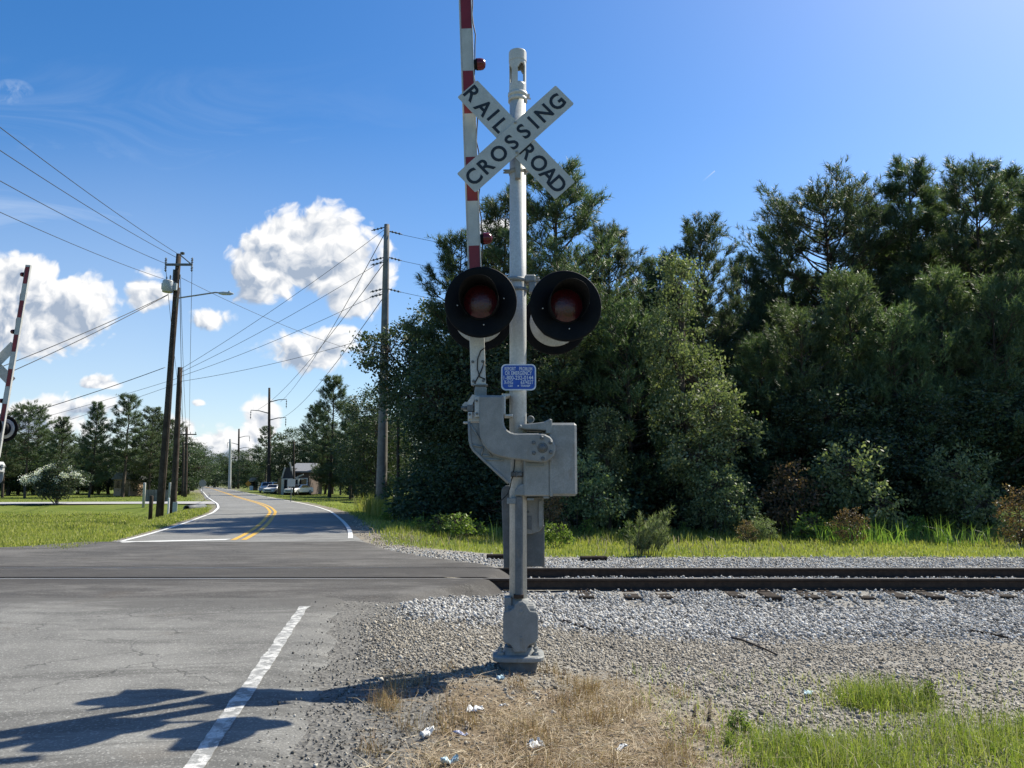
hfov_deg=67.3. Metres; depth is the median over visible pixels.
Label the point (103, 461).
leafy tree
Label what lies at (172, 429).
pine tree
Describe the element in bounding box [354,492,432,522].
tall weeds
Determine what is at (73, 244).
power line
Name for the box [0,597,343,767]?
road
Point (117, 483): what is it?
window
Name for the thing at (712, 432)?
leafy tree
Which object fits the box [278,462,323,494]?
house
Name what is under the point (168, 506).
post
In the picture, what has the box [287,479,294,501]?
route sign
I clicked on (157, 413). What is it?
pine tree
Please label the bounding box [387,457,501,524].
shrub
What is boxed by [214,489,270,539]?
road marking
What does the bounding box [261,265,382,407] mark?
power line
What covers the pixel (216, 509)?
road marking
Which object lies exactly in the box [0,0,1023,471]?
sky
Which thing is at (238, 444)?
utility pole
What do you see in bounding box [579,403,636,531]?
leafy tree
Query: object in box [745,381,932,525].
leafy tree
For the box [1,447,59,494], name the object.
leafy tree
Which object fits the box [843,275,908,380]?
pine tree
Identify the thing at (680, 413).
leafy tree
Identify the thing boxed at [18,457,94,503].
flowering bush
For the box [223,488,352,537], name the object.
road marking
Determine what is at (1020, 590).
railroad tie
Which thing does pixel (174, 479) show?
utility pole
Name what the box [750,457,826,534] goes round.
shrub
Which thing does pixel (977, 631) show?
stick
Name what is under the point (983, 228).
pine tree
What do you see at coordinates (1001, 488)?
shrub
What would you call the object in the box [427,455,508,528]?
shrub
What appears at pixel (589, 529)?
weed plant
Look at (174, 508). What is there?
marker board
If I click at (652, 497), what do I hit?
shrub
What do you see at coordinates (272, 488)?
parked car
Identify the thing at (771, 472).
shrub
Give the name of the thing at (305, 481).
window
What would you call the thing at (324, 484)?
pine tree
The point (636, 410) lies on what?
leafy tree
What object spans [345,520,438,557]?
verge gravel
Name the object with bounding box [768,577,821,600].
railroad tie
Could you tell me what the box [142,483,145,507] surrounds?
post
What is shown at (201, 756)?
road marking
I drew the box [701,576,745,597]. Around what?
railroad tie
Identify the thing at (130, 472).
leafy tree
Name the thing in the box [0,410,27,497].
pine tree
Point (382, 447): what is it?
utility pole
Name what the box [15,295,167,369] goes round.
power line
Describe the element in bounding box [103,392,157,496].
pine tree
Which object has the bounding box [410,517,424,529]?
weed plant
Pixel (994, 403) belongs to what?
leafy tree
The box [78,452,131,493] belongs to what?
leafy tree
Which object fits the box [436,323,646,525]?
leafy tree
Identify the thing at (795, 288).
pine tree
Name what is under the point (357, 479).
leafy tree
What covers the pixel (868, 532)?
rank weeds
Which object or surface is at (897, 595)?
railroad tie
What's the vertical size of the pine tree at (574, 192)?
16.626 m
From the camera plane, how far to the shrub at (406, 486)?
30.82 m
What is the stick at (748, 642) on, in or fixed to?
on the ground at (336, 654)
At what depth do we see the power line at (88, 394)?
37.54 m
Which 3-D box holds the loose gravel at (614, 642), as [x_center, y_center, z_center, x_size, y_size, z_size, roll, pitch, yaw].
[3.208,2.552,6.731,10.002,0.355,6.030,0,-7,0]
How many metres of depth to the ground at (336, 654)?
6.69 m
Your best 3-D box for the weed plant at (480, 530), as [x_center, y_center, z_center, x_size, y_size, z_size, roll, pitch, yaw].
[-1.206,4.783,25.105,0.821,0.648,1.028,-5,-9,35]
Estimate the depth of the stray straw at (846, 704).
6.09 m
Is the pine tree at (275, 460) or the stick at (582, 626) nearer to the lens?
the stick at (582, 626)
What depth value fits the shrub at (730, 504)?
25.95 m
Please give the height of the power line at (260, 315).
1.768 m
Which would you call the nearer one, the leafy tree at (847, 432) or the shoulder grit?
the shoulder grit
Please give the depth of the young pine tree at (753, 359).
31.34 m
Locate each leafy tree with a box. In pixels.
[0,442,44,495]
[0,457,32,494]
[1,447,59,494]
[10,444,66,493]
[18,456,74,491]
[63,447,102,493]
[73,454,102,493]
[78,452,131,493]
[79,447,116,493]
[89,460,123,490]
[104,452,157,492]
[140,442,225,494]
[144,446,197,489]
[153,433,210,490]
[190,441,220,490]
[203,453,231,487]
[213,449,250,487]
[228,448,276,488]
[248,463,275,488]
[256,426,311,481]
[317,439,345,492]
[320,431,366,497]
[325,384,419,497]
[329,437,392,499]
[340,298,467,481]
[370,317,509,520]
[384,286,547,474]
[384,343,563,481]
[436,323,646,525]
[508,363,649,480]
[571,345,662,457]
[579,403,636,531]
[614,379,673,454]
[630,368,751,469]
[632,250,736,531]
[650,372,821,523]
[657,376,768,534]
[714,342,823,446]
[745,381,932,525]
[768,370,862,456]
[791,372,878,448]
[850,386,1016,523]
[867,375,982,458]
[911,373,1023,526]
[919,360,1004,407]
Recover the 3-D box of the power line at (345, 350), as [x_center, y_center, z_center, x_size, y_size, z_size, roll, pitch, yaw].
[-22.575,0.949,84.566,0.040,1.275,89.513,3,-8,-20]
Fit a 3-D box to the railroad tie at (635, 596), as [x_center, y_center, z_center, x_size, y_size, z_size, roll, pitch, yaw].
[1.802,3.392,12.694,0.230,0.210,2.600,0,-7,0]
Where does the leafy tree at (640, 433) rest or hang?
on the ground at (336, 654)
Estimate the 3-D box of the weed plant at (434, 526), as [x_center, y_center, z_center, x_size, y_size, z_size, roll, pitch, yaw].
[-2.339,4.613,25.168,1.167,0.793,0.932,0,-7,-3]
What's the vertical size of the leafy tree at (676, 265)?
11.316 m
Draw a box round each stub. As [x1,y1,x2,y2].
[693,703,696,717]
[708,698,710,720]
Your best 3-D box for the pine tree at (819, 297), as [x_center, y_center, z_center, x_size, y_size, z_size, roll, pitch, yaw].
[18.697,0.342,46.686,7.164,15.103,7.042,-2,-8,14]
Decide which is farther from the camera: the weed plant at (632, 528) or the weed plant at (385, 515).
the weed plant at (385, 515)
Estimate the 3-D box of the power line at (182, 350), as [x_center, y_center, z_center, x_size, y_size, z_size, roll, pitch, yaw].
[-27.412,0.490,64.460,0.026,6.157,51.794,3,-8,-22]
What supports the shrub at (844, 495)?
on the ground at (336, 654)
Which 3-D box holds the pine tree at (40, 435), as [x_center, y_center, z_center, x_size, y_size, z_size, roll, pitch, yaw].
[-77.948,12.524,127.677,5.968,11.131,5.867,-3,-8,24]
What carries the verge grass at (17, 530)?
on the ground at (336, 654)
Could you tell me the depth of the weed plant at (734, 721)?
5.19 m
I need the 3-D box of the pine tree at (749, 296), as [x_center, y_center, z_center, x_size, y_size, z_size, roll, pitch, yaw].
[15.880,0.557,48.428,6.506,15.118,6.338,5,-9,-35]
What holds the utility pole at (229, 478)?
on the ground at (336, 654)
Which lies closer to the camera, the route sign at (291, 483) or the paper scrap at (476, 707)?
the paper scrap at (476, 707)
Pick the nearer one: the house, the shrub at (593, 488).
the shrub at (593, 488)
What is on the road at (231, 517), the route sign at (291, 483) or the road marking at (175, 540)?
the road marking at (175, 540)
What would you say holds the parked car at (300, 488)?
on the ground at (336, 654)
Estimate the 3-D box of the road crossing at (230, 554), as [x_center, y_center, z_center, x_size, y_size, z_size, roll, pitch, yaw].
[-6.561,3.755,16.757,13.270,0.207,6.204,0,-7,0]
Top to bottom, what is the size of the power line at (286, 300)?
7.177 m
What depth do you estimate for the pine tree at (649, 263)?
34.45 m
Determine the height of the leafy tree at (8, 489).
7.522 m
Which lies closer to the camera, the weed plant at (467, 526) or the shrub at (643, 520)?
the weed plant at (467, 526)
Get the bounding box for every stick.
[563,619,592,630]
[723,634,777,654]
[969,629,1008,637]
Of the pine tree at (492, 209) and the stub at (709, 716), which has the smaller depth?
the stub at (709, 716)
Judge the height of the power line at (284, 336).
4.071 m
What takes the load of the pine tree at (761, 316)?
on the ground at (336, 654)
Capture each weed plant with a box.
[377,507,400,522]
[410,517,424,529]
[422,512,455,535]
[442,512,476,539]
[463,521,493,538]
[544,522,575,547]
[573,518,596,534]
[616,520,650,542]
[678,521,694,534]
[723,730,736,748]
[725,707,752,736]
[735,520,759,541]
[747,515,781,539]
[790,511,831,539]
[823,506,875,543]
[863,506,906,535]
[903,515,930,538]
[918,679,943,703]
[927,515,955,532]
[951,512,984,531]
[992,506,1023,538]
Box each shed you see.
[112,473,144,495]
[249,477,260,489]
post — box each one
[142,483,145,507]
[148,495,153,519]
[167,498,169,514]
[168,483,170,497]
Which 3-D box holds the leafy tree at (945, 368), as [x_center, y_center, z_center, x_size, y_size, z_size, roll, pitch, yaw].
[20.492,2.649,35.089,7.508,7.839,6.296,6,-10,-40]
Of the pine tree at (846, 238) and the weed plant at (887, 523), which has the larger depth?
the pine tree at (846, 238)
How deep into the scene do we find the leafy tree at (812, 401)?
33.79 m
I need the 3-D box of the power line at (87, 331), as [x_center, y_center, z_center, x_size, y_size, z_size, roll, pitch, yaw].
[-20.629,-1.371,32.286,0.034,8.820,16.478,-2,-8,17]
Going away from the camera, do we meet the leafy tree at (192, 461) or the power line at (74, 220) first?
the power line at (74, 220)
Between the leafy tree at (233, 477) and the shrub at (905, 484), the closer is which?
the shrub at (905, 484)
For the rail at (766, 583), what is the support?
on the ground at (336, 654)
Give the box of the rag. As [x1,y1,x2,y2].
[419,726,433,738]
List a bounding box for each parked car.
[259,482,277,492]
[263,484,277,493]
[284,484,313,494]
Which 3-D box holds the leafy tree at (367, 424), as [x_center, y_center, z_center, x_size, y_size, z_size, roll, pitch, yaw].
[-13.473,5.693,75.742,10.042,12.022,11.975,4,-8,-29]
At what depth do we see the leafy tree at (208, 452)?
149.45 m
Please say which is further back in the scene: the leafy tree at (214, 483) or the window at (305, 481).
the leafy tree at (214, 483)
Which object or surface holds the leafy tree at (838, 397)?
on the ground at (336, 654)
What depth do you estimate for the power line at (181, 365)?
48.36 m
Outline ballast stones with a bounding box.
[375,545,1023,651]
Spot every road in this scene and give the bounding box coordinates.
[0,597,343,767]
[113,486,363,541]
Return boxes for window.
[114,481,121,487]
[297,478,307,484]
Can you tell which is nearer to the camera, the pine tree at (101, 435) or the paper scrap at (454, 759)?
the paper scrap at (454, 759)
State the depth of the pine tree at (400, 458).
87.08 m
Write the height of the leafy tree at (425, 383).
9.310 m
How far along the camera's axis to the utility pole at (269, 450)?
125.84 m
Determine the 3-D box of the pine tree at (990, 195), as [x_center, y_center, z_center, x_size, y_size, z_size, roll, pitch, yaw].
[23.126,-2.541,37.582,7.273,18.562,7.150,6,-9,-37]
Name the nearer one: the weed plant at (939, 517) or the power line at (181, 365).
the weed plant at (939, 517)
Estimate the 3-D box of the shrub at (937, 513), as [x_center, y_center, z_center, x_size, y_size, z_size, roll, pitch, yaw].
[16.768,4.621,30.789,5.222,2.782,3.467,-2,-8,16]
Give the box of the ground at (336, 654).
[0,484,1023,767]
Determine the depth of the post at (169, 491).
53.42 m
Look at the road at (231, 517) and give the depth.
27.73 m
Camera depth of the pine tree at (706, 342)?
42.64 m
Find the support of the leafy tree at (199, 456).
on the ground at (336, 654)
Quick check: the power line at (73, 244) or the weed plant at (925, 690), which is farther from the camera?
the power line at (73, 244)
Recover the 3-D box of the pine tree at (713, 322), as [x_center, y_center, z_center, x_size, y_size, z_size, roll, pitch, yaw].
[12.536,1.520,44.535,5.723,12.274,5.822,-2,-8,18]
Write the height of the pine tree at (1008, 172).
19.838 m
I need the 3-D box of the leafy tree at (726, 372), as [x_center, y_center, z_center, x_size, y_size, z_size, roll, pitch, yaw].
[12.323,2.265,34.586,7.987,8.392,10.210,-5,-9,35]
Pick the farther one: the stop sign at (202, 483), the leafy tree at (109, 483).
the leafy tree at (109, 483)
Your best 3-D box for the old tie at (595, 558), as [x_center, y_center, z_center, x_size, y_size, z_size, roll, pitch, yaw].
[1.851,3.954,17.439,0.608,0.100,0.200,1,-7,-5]
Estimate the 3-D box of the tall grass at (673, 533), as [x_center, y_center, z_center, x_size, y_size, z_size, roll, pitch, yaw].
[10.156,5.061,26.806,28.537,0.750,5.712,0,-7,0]
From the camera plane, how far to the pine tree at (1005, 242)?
35.97 m
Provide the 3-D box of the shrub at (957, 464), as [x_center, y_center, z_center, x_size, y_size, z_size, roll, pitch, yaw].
[15.758,3.659,27.089,2.663,3.480,4.569,2,-8,-15]
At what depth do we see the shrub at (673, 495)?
29.25 m
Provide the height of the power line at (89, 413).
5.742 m
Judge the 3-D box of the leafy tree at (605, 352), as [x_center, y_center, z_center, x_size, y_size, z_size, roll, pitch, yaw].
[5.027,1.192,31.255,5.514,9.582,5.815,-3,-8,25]
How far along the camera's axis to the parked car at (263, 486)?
123.94 m
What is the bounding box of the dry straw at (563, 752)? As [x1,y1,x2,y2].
[348,663,802,767]
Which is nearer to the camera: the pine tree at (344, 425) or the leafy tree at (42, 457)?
the pine tree at (344, 425)
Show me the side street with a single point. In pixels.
(195, 502)
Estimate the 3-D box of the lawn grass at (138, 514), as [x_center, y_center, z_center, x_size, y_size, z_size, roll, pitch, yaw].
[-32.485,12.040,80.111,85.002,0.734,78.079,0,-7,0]
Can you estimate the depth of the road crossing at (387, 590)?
11.02 m
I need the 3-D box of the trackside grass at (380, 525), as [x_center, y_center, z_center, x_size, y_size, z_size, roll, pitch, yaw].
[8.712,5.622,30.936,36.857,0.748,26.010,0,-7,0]
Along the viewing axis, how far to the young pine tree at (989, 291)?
30.61 m
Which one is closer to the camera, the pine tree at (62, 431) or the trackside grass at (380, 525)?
the trackside grass at (380, 525)
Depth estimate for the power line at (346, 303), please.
55.65 m
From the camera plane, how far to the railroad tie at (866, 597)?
11.38 m
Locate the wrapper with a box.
[452,730,467,735]
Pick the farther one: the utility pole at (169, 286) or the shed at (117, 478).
the shed at (117, 478)
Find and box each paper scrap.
[440,753,458,763]
[467,705,483,711]
[496,675,504,680]
[526,737,544,748]
[613,743,627,750]
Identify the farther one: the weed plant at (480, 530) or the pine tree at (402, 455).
the pine tree at (402, 455)
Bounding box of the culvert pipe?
[183,504,206,509]
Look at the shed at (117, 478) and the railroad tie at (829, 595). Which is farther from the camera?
the shed at (117, 478)
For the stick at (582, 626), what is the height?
0.058 m
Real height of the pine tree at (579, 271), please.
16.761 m
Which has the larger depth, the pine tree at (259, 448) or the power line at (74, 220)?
the pine tree at (259, 448)
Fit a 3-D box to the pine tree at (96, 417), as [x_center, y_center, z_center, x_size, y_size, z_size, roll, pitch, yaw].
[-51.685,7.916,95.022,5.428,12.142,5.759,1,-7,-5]
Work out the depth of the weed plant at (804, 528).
24.77 m
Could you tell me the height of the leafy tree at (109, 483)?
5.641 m
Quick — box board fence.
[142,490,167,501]
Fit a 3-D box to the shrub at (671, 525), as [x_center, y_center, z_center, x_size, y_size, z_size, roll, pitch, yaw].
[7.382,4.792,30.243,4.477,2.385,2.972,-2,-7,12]
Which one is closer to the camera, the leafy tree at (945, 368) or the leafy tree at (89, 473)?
the leafy tree at (945, 368)
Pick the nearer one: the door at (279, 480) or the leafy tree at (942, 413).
the leafy tree at (942, 413)
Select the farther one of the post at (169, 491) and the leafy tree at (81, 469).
the leafy tree at (81, 469)
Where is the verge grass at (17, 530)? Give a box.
[0,507,211,548]
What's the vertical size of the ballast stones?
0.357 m
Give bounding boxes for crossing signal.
[0,265,31,482]
[444,0,601,672]
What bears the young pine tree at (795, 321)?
on the ground at (336, 654)
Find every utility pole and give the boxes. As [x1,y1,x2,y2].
[155,252,233,517]
[169,367,182,513]
[180,427,196,496]
[181,442,184,495]
[227,429,249,488]
[228,439,230,488]
[250,388,286,492]
[293,442,294,495]
[370,224,401,502]
[396,419,399,497]
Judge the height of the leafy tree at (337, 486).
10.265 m
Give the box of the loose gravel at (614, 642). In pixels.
[313,605,1023,767]
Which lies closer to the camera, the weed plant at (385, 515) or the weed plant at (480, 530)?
the weed plant at (480, 530)
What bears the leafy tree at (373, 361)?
on the ground at (336, 654)
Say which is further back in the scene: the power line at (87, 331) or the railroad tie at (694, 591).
the power line at (87, 331)
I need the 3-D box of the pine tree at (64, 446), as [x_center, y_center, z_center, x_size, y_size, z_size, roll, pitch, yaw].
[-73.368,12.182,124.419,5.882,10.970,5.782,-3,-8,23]
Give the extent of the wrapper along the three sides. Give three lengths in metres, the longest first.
0.104 x 0.044 x 0.020 m
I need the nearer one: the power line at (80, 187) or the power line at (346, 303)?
the power line at (80, 187)
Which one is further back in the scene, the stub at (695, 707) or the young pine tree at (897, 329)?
the young pine tree at (897, 329)
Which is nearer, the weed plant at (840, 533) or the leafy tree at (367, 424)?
the weed plant at (840, 533)
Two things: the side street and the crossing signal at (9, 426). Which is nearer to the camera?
the crossing signal at (9, 426)
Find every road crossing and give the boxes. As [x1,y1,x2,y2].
[0,542,495,567]
[0,568,508,577]
[0,579,504,601]
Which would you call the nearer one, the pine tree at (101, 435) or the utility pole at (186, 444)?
the utility pole at (186, 444)
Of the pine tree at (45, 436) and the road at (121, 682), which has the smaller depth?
the road at (121, 682)
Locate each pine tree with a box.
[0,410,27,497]
[2,399,62,497]
[33,427,52,449]
[36,416,83,496]
[46,427,71,454]
[68,401,114,497]
[71,438,92,454]
[79,432,107,493]
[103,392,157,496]
[128,405,173,489]
[147,419,191,457]
[252,425,277,481]
[265,442,284,479]
[288,404,330,483]
[296,374,355,496]
[310,428,336,493]
[330,403,364,498]
[332,433,348,494]
[387,415,417,488]
[387,428,411,498]
[401,227,507,433]
[435,188,565,380]
[469,153,656,447]
[547,213,669,379]
[552,253,595,361]
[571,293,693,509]
[613,290,679,353]
[616,253,718,463]
[642,209,768,444]
[656,294,715,354]
[658,288,733,375]
[704,307,752,373]
[713,248,781,385]
[724,331,815,527]
[725,154,944,377]
[733,219,847,379]
[741,280,775,352]
[745,297,868,511]
[787,271,846,357]
[789,263,924,502]
[821,201,929,371]
[834,298,987,525]
[837,152,982,381]
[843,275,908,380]
[888,261,1016,506]
[901,248,1004,366]
[903,151,1023,392]
[903,176,1010,362]
[921,268,1023,505]
[964,161,1023,367]
[964,224,1014,361]
[972,173,1023,375]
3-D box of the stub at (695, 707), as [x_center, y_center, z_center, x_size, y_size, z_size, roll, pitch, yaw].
[1.359,2.422,5.717,0.023,0.033,0.388,-2,-8,14]
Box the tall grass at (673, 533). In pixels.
[386,520,1015,542]
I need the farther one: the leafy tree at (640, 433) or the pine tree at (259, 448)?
the pine tree at (259, 448)
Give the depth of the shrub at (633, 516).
28.34 m
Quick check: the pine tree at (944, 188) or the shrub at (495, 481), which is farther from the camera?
the pine tree at (944, 188)
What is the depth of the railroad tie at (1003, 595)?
11.67 m
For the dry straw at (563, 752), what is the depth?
4.91 m
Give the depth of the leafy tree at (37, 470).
105.08 m
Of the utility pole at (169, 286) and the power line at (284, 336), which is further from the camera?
the power line at (284, 336)
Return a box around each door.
[121,480,128,495]
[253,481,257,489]
[278,479,284,493]
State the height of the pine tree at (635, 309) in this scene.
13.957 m
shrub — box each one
[374,445,479,522]
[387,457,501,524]
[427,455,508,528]
[449,472,534,526]
[478,472,589,526]
[542,496,570,537]
[544,448,634,531]
[549,448,677,529]
[564,447,658,530]
[606,476,666,528]
[628,453,727,531]
[646,483,753,529]
[672,446,779,529]
[681,460,765,535]
[701,450,807,530]
[727,449,783,525]
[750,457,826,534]
[757,481,852,528]
[784,433,916,530]
[851,480,925,525]
[866,457,944,519]
[894,483,987,526]
[901,439,1014,533]
[953,454,1023,527]
[988,474,1023,522]
[989,483,1023,545]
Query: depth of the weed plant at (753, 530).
24.10 m
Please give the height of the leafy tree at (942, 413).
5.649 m
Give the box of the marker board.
[172,502,177,512]
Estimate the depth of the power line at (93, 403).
49.34 m
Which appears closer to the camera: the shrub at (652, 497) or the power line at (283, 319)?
the shrub at (652, 497)
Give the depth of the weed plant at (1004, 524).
24.29 m
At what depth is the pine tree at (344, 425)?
87.23 m
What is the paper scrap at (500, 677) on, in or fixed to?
on the ground at (336, 654)
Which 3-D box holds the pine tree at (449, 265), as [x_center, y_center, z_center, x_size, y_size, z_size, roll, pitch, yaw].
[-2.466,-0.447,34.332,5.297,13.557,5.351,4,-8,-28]
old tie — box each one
[487,554,502,558]
[580,556,607,560]
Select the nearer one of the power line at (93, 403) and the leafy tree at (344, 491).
the power line at (93, 403)
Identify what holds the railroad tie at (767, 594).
on the ground at (336, 654)
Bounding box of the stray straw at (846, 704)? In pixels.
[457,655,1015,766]
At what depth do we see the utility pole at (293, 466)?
103.38 m
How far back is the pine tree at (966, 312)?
43.66 m
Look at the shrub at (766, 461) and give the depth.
29.82 m
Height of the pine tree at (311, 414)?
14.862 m
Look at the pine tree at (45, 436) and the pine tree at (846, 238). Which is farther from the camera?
the pine tree at (45, 436)
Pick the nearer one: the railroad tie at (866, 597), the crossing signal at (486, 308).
the crossing signal at (486, 308)
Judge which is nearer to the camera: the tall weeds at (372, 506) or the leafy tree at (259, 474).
the tall weeds at (372, 506)
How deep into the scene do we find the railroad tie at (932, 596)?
11.59 m
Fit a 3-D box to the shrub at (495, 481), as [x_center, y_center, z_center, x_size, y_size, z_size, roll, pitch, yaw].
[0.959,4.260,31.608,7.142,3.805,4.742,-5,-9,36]
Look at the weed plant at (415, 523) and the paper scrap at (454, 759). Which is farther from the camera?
the weed plant at (415, 523)
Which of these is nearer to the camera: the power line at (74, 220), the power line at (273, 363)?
the power line at (74, 220)
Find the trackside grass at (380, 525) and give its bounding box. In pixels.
[338,509,1023,558]
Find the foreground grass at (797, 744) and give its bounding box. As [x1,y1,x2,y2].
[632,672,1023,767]
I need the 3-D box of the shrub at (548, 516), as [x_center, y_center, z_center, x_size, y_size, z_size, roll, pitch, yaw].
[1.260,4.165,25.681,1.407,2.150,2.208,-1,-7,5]
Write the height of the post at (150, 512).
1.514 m
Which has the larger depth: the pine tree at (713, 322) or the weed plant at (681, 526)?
the pine tree at (713, 322)
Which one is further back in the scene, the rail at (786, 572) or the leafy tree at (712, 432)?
the leafy tree at (712, 432)
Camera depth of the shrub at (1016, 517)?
22.80 m
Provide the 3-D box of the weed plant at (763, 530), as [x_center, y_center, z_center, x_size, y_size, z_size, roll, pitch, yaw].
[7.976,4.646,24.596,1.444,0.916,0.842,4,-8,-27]
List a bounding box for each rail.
[0,578,1023,589]
[459,568,1023,577]
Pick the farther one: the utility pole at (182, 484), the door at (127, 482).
the door at (127, 482)
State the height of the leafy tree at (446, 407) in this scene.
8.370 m
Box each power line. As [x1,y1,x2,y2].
[0,127,178,254]
[0,150,174,256]
[0,181,165,263]
[0,212,171,281]
[4,294,168,365]
[13,367,164,417]
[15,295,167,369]
[15,384,174,436]
[19,378,176,423]
[180,279,186,437]
[180,305,183,447]
[182,260,382,371]
[182,278,347,348]
[182,292,380,375]
[183,230,383,367]
[185,336,374,380]
[189,282,191,429]
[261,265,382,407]
[280,299,381,418]
[289,235,383,392]
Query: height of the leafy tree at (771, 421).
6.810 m
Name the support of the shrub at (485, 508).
on the ground at (336, 654)
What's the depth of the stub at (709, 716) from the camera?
5.68 m
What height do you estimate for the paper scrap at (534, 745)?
0.044 m
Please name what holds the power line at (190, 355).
attached to the utility pole at (169, 286)
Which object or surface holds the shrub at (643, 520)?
on the ground at (336, 654)
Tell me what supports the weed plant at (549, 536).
on the ground at (336, 654)
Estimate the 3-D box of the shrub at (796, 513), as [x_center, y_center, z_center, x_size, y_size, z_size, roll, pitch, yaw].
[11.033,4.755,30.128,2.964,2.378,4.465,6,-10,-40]
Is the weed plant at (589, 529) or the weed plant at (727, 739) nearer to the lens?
the weed plant at (727, 739)
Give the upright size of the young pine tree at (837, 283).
11.115 m
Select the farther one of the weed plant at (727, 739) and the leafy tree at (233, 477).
the leafy tree at (233, 477)
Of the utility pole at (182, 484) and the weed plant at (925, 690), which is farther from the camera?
the utility pole at (182, 484)
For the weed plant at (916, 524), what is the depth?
25.50 m
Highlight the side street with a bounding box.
[0,501,215,503]
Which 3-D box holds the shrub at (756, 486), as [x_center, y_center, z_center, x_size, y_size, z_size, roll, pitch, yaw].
[8.058,4.263,31.202,4.661,3.740,7.021,5,-9,-33]
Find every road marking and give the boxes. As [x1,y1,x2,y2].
[121,490,218,540]
[123,539,226,541]
[183,606,309,767]
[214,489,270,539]
[215,489,276,539]
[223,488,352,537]
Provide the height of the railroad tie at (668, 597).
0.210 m
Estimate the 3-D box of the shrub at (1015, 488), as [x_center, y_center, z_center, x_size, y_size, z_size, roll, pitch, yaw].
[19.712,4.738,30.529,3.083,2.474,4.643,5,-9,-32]
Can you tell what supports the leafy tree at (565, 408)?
on the ground at (336, 654)
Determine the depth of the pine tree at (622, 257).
37.38 m
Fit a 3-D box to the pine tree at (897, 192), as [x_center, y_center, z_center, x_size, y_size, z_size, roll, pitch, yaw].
[20.872,-2.645,40.201,8.006,19.450,7.800,5,-9,-32]
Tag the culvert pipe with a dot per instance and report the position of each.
(185, 507)
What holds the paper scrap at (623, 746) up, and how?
on the ground at (336, 654)
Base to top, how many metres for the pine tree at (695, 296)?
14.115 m
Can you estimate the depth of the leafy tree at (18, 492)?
106.32 m
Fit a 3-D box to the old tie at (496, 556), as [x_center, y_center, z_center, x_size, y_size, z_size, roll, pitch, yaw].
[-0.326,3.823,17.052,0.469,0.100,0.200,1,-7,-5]
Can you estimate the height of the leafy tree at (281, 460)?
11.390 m
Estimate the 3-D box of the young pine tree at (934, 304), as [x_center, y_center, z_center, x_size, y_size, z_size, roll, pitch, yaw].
[18.001,0.370,31.631,5.170,11.281,5.186,-6,-10,41]
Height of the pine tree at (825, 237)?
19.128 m
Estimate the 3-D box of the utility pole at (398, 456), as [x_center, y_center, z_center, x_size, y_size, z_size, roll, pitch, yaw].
[-5.596,4.313,37.758,0.200,5.183,0.170,0,-7,0]
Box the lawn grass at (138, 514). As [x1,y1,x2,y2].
[0,492,390,520]
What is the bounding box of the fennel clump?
[623,505,675,556]
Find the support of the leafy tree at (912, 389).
on the ground at (336, 654)
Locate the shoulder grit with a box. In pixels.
[237,594,519,767]
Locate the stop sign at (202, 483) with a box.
[199,480,205,494]
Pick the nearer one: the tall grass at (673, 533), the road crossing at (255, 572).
the road crossing at (255, 572)
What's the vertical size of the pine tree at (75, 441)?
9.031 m
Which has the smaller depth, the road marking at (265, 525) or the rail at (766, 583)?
the rail at (766, 583)
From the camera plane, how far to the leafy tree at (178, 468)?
114.43 m
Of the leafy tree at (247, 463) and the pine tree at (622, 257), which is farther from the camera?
the leafy tree at (247, 463)
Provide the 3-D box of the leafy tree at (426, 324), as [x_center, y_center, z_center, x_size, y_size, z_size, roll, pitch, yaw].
[-1.983,0.711,38.531,9.665,12.613,8.104,-2,-8,14]
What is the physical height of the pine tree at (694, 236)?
14.753 m
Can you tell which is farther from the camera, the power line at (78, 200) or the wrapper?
the power line at (78, 200)
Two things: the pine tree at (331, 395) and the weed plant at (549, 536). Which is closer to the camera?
the weed plant at (549, 536)
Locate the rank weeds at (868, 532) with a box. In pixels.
[408,512,1014,545]
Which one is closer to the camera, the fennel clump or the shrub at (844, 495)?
the fennel clump
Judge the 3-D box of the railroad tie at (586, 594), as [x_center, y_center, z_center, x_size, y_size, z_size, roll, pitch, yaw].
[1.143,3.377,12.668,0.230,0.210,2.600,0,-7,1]
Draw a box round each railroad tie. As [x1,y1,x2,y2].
[576,577,594,599]
[617,577,640,599]
[642,577,673,599]
[672,577,708,596]
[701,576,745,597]
[739,577,781,600]
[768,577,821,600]
[785,576,843,598]
[841,577,912,599]
[849,589,876,599]
[869,577,944,599]
[898,577,980,597]
[939,576,1016,599]
[958,577,1023,594]
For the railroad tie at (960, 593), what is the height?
0.210 m
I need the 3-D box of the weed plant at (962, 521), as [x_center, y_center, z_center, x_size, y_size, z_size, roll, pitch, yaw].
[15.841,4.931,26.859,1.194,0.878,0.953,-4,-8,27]
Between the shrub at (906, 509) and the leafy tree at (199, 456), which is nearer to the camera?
the shrub at (906, 509)

